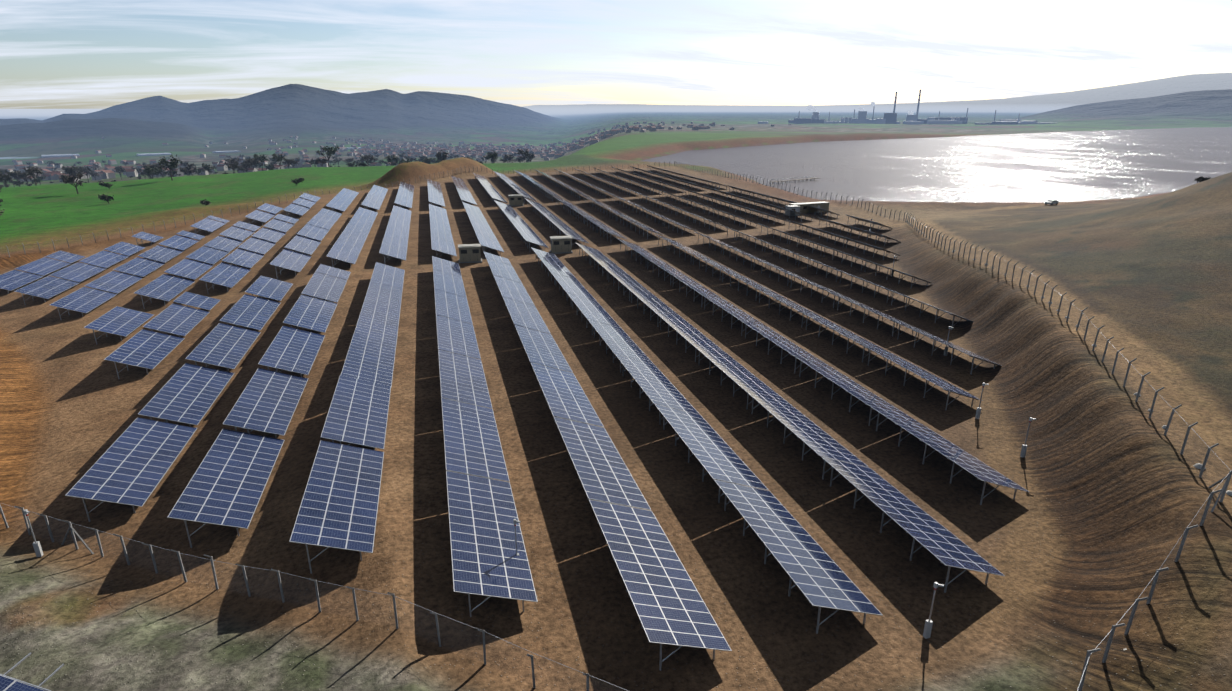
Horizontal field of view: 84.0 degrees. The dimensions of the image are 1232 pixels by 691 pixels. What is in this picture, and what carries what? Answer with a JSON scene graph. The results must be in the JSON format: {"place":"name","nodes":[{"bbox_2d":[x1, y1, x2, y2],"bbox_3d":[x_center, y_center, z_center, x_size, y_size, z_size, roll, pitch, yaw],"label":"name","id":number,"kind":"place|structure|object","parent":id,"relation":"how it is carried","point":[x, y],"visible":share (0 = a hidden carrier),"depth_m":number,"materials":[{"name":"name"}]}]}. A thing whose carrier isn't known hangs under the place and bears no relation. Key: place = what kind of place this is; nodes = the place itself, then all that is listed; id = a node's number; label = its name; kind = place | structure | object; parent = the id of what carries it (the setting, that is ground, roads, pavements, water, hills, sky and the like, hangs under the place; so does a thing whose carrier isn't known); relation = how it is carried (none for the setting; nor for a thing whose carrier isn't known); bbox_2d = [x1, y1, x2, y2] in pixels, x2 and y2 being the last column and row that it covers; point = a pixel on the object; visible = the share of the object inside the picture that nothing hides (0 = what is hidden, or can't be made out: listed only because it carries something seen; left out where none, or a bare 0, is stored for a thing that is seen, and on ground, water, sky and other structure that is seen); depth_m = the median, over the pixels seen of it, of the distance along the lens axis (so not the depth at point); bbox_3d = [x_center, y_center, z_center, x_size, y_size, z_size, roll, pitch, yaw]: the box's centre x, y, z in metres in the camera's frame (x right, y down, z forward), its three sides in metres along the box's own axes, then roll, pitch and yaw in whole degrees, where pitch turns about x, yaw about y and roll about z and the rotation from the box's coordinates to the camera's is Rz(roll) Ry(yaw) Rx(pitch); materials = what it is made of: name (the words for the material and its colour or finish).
{"place":"outdoors","nodes":[
{"label":"outdoors","id":0,"kind":"place"},
{"bbox_2d":[0,73,1231,690],"bbox_3d":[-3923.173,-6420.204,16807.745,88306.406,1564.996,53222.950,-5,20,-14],"label":"terrain","id":1,"kind":"structure","parent":0,"point":[1076,543],"depth_m":64.31,"materials":[{"name":"brown soil"}]},
{"bbox_2d":[0,171,13,186],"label":"tree","id":2,"kind":"object","parent":1,"relation":"on","point":[6,177],"visible":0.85,"depth_m":383.76,"materials":[{"name":"green plant"}]},
{"bbox_2d":[5,170,23,186],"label":"tree","id":3,"kind":"object","parent":1,"relation":"on","point":[13,174],"visible":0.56,"depth_m":559.23,"materials":[{"name":"green plant"}]},
{"bbox_2d":[16,171,32,185],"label":"tree","id":4,"kind":"object","parent":1,"relation":"on","point":[21,174],"visible":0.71,"depth_m":515.57,"materials":[{"name":"green plant"}]},
{"bbox_2d":[0,653,63,690],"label":"panel mounting frame","id":5,"kind":"object","parent":1,"relation":"on","point":[44,681],"visible":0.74,"depth_m":33.16,"materials":[{"name":"silver metal"}]},
{"bbox_2d":[0,675,45,690],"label":"solar panel","id":6,"kind":"object","parent":5,"relation":"on","point":[8,684],"visible":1,"depth_m":32.54,"materials":[{"name":"blue glass"}]},
{"bbox_2d":[23,166,45,185],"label":"tree","id":7,"kind":"object","parent":1,"relation":"on","point":[31,171],"visible":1,"depth_m":380.92,"materials":[{"name":"green plant"}]},
{"bbox_2d":[28,178,41,185],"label":"tree","id":8,"kind":"object","parent":1,"relation":"on","point":[33,180],"visible":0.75,"depth_m":537.69,"materials":[{"name":"green plant"}]},
{"bbox_2d":[61,166,83,177],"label":"tree","id":9,"kind":"object","parent":1,"relation":"on","point":[70,170],"visible":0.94,"depth_m":514.86,"materials":[{"name":"green plant"}]},
{"bbox_2d":[61,173,84,193],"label":"tree","id":10,"kind":"object","parent":1,"relation":"on","point":[69,179],"visible":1,"depth_m":282.35,"materials":[{"name":"green plant"}]},
{"bbox_2d":[71,169,83,180],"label":"tree","id":11,"kind":"object","parent":1,"relation":"on","point":[76,173],"visible":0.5,"depth_m":689.41,"materials":[{"name":"green plant"}]},
{"bbox_2d":[79,166,92,181],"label":"tree","id":12,"kind":"object","parent":1,"relation":"on","point":[87,170],"visible":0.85,"depth_m":711.67,"materials":[{"name":"green plant"}]},
{"bbox_2d":[97,194,113,203],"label":"bush","id":13,"kind":"object","parent":1,"relation":"on","point":[107,198],"visible":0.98,"depth_m":253.21,"materials":[{"name":"green plant"}]},
{"bbox_2d":[99,182,114,188],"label":"bush","id":14,"kind":"object","parent":1,"relation":"on","point":[108,185],"visible":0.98,"depth_m":302.07,"materials":[{"name":"green plant"}]},
{"bbox_2d":[116,167,125,178],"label":"tree","id":15,"kind":"object","parent":1,"relation":"on","point":[118,169],"visible":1,"depth_m":783.64,"materials":[{"name":"green plant"}]},
{"bbox_2d":[143,166,156,178],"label":"tree","id":16,"kind":"object","parent":1,"relation":"on","point":[149,170],"visible":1,"depth_m":411.15,"materials":[{"name":"green plant"}]},
{"bbox_2d":[143,163,157,178],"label":"tree","id":17,"kind":"object","parent":1,"relation":"on","point":[153,165],"visible":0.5,"depth_m":565.42,"materials":[{"name":"green plant"}]},
{"bbox_2d":[153,167,168,177],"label":"tree","id":18,"kind":"object","parent":1,"relation":"on","point":[160,170],"visible":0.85,"depth_m":480.07,"materials":[{"name":"green plant"}]},
{"bbox_2d":[156,154,181,179],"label":"tree","id":19,"kind":"object","parent":1,"relation":"on","point":[173,163],"visible":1,"depth_m":328.65,"materials":[{"name":"green plant"}]},
{"bbox_2d":[169,170,177,176],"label":"tree","id":20,"kind":"object","parent":1,"relation":"on","point":[173,172],"visible":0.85,"depth_m":476.47,"materials":[{"name":"green plant"}]},
{"bbox_2d":[179,165,192,174],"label":"tree","id":21,"kind":"object","parent":1,"relation":"on","point":[184,169],"visible":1,"depth_m":558.39,"materials":[{"name":"green plant"}]},
{"bbox_2d":[183,168,195,175],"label":"tree","id":22,"kind":"object","parent":1,"relation":"on","point":[191,169],"visible":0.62,"depth_m":583.26,"materials":[{"name":"green plant"}]},
{"bbox_2d":[186,161,196,175],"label":"tree","id":23,"kind":"object","parent":1,"relation":"on","point":[191,165],"visible":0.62,"depth_m":680.94,"materials":[{"name":"green plant"}]},
{"bbox_2d":[41,147,361,156],"bbox_3d":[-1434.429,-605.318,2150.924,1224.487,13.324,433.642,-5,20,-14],"label":"greenhouses","id":24,"kind":"object","parent":1,"relation":"on","point":[68,155],"visible":0.9,"depth_m":2045.85,"materials":[{"name":"white plastic"}]},
{"bbox_2d":[200,199,210,204],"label":"bush","id":25,"kind":"object","parent":1,"relation":"on","point":[204,202],"visible":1,"depth_m":229.94,"materials":[{"name":"green plant"}]},
{"bbox_2d":[202,163,215,174],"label":"tree","id":26,"kind":"object","parent":1,"relation":"on","point":[208,167],"visible":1,"depth_m":566.87,"materials":[{"name":"green plant"}]},
{"bbox_2d":[225,157,240,172],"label":"tree","id":27,"kind":"object","parent":1,"relation":"on","point":[233,161],"visible":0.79,"depth_m":630.48,"materials":[{"name":"green plant"}]},
{"bbox_2d":[226,162,240,172],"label":"tree","id":28,"kind":"object","parent":1,"relation":"on","point":[231,166],"visible":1,"depth_m":439.11,"materials":[{"name":"green plant"}]},
{"bbox_2d":[241,163,251,171],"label":"tree","id":29,"kind":"object","parent":1,"relation":"on","point":[248,165],"visible":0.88,"depth_m":634.14,"materials":[{"name":"green plant"}]},
{"bbox_2d":[245,157,261,171],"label":"tree","id":30,"kind":"object","parent":1,"relation":"on","point":[253,161],"visible":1,"depth_m":543.64,"materials":[{"name":"green plant"}]},
{"bbox_2d":[252,153,269,170],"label":"tree","id":31,"kind":"object","parent":1,"relation":"on","point":[262,157],"visible":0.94,"depth_m":561.72,"materials":[{"name":"green plant"}]},
{"bbox_2d":[264,164,274,169],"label":"tree","id":32,"kind":"object","parent":1,"relation":"on","point":[268,167],"visible":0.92,"depth_m":647.90,"materials":[{"name":"green plant"}]},
{"bbox_2d":[272,153,285,168],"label":"tree","id":33,"kind":"object","parent":1,"relation":"on","point":[281,158],"visible":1,"depth_m":460.94,"materials":[{"name":"green plant"}]},
{"bbox_2d":[283,159,293,168],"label":"tree","id":34,"kind":"object","parent":1,"relation":"on","point":[289,161],"visible":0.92,"depth_m":560.51,"materials":[{"name":"green plant"}]},
{"bbox_2d":[286,160,297,167],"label":"tree","id":35,"kind":"object","parent":1,"relation":"on","point":[294,162],"visible":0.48,"depth_m":624.20,"materials":[{"name":"green plant"}]},
{"bbox_2d":[291,177,303,184],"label":"bush","id":36,"kind":"object","parent":1,"relation":"on","point":[299,180],"visible":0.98,"depth_m":289.38,"materials":[{"name":"green plant"}]},
{"bbox_2d":[309,158,317,166],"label":"tree","id":37,"kind":"object","parent":1,"relation":"on","point":[311,162],"visible":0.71,"depth_m":668.09,"materials":[{"name":"green plant"}]},
{"bbox_2d":[314,157,327,165],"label":"tree","id":38,"kind":"object","parent":1,"relation":"on","point":[322,162],"visible":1,"depth_m":489.63,"materials":[{"name":"green plant"}]},
{"bbox_2d":[315,145,339,166],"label":"tree","id":39,"kind":"object","parent":1,"relation":"on","point":[330,151],"visible":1,"depth_m":430.39,"materials":[{"name":"green plant"}]},
{"bbox_2d":[347,161,357,166],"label":"tree","id":40,"kind":"object","parent":1,"relation":"on","point":[350,164],"visible":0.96,"depth_m":555.04,"materials":[{"name":"green plant"}]},
{"bbox_2d":[361,154,376,163],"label":"tree","id":41,"kind":"object","parent":1,"relation":"on","point":[367,157],"visible":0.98,"depth_m":611.23,"materials":[{"name":"green plant"}]},
{"bbox_2d":[385,153,398,165],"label":"tree","id":42,"kind":"object","parent":1,"relation":"on","point":[389,158],"visible":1,"depth_m":546.06,"materials":[{"name":"green plant"}]},
{"bbox_2d":[6,121,791,181],"bbox_3d":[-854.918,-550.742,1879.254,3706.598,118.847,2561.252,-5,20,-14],"label":"village houses","id":43,"kind":"structure","parent":1,"relation":"on","point":[109,171],"depth_m":1790.40,"materials":[{"name":"beige"}]},
{"bbox_2d":[399,157,411,163],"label":"tree","id":44,"kind":"object","parent":1,"relation":"on","point":[404,160],"visible":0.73,"depth_m":592.51,"materials":[{"name":"green plant"}]},
{"bbox_2d":[422,158,431,163],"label":"tree","id":45,"kind":"object","parent":1,"relation":"on","point":[427,160],"visible":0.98,"depth_m":647.88,"materials":[{"name":"green plant"}]},
{"bbox_2d":[435,149,447,160],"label":"tree","id":46,"kind":"object","parent":1,"relation":"on","point":[443,157],"visible":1,"depth_m":583.65,"materials":[{"name":"green plant"}]},
{"bbox_2d":[458,244,481,262],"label":"inverter station","id":47,"kind":"object","parent":1,"relation":"on","point":[469,253],"visible":1,"depth_m":132.04,"materials":[{"name":"grey metal"}]},
{"bbox_2d":[486,152,497,162],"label":"tree","id":48,"kind":"object","parent":1,"relation":"on","point":[492,153],"visible":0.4,"depth_m":642.65,"materials":[{"name":"green plant"}]},
{"bbox_2d":[487,153,497,162],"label":"tree","id":49,"kind":"object","parent":1,"relation":"on","point":[491,156],"visible":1,"depth_m":410.36,"materials":[{"name":"green plant"}]},
{"bbox_2d":[503,154,512,161],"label":"tree","id":50,"kind":"object","parent":1,"relation":"on","point":[507,157],"visible":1,"depth_m":767.79,"materials":[{"name":"green plant"}]},
{"bbox_2d":[7,165,1021,670],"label":"solar panel supports","id":51,"kind":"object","parent":1,"relation":"on","point":[595,189],"depth_m":122.70,"materials":[{"name":"grey metal"}]},
{"bbox_2d":[0,165,1028,650],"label":"solar panels","id":52,"kind":"object","parent":51,"relation":"on","point":[228,483],"visible":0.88,"depth_m":64.50,"materials":[{"name":"blue glass"}]},
{"bbox_2d":[508,195,523,205],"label":"inverter station","id":53,"kind":"object","parent":1,"relation":"on","point":[515,200],"visible":0.98,"depth_m":211.12,"materials":[{"name":"grey metal"}]},
{"bbox_2d":[516,156,523,162],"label":"tree","id":54,"kind":"object","parent":1,"relation":"on","point":[520,159],"visible":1,"depth_m":780.17,"materials":[{"name":"green plant"}]},
{"bbox_2d":[517,148,529,162],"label":"tree","id":55,"kind":"object","parent":1,"relation":"on","point":[526,153],"visible":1,"depth_m":608.61,"materials":[{"name":"green plant"}]},
{"bbox_2d":[23,219,1035,638],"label":"camera poles","id":56,"kind":"object","parent":1,"relation":"on","point":[515,521],"visible":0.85,"depth_m":47.13,"materials":[{"name":"grey metal"}]},
{"bbox_2d":[526,153,534,161],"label":"tree","id":57,"kind":"object","parent":1,"relation":"on","point":[530,157],"visible":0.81,"depth_m":645.29,"materials":[{"name":"green plant"}]},
{"bbox_2d":[550,236,572,253],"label":"inverter station","id":58,"kind":"object","parent":1,"relation":"on","point":[560,244],"visible":0.96,"depth_m":141.75,"materials":[{"name":"grey metal"}]},
{"bbox_2d":[0,161,1231,690],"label":"perimeter fence posts","id":59,"kind":"object","parent":1,"relation":"on","point":[1138,599],"visible":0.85,"depth_m":45.19,"materials":[{"name":"grey metal"}]},
{"bbox_2d":[1,162,1226,690],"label":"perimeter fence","id":60,"kind":"object","parent":59,"relation":"attached to","point":[519,650],"visible":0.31,"depth_m":44.96,"materials":[{"name":"grey metal"}]},
{"bbox_2d":[785,205,799,215],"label":"utility cabin","id":61,"kind":"object","parent":1,"relation":"on","point":[794,208],"visible":0.67,"depth_m":191.71,"materials":[{"name":"white paint"}]},
{"bbox_2d":[772,176,817,183],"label":"dock","id":62,"kind":"object","parent":1,"relation":"on","point":[814,178],"visible":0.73,"depth_m":324.61,"materials":[{"name":"grey wood"}]},
{"bbox_2d":[789,201,829,212],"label":"building","id":63,"kind":"structure","parent":1,"relation":"on","point":[804,207],"depth_m":197.16,"materials":[{"name":"white paint"}]},
{"bbox_2d":[758,111,1051,124],"bbox_3d":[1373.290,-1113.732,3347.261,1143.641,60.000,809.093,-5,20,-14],"label":"factory buildings","id":64,"kind":"structure","parent":1,"relation":"on","point":[889,118],"depth_m":3344.75,"materials":[{"name":"white concrete"}]},
{"bbox_2d":[798,89,1019,122],"bbox_3d":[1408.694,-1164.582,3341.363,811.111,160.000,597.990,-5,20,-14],"label":"smokestacks","id":65,"kind":"object","parent":1,"relation":"on","point":[815,115],"visible":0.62,"depth_m":3387.40,"materials":[{"name":"white"}]},
{"bbox_2d":[709,173,1231,649],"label":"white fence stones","id":66,"kind":"object","parent":1,"relation":"on","point":[1199,466],"depth_m":55.36,"materials":[{"name":"white stone"}]},
{"bbox_2d":[1045,199,1058,204],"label":"parked car","id":67,"kind":"object","parent":1,"relation":"on","point":[1052,202],"visible":0.92,"depth_m":204.35,"materials":[{"name":"white paint"}]},
{"bbox_2d":[1193,176,1213,182],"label":"bush","id":68,"kind":"object","parent":1,"relation":"on","point":[1200,179],"visible":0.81,"depth_m":155.03,"materials":[{"name":"green plant"}]},
{"bbox_2d":[0,0,1231,108],"label":"sky","id":69,"kind":"structure","parent":0,"point":[55,54],"materials":[{"name":"white"}]},
{"bbox_2d":[806,102,913,114],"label":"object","id":70,"kind":"structure","parent":0,"point":[811,108],"depth_m":3500.86,"materials":[{"name":"white"}]},
{"bbox_2d":[642,127,1231,202],"bbox_3d":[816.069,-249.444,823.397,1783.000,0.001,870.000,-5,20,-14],"label":"lake water","id":71,"kind":"structure","parent":0,"point":[1076,166],"depth_m":426.58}
]}

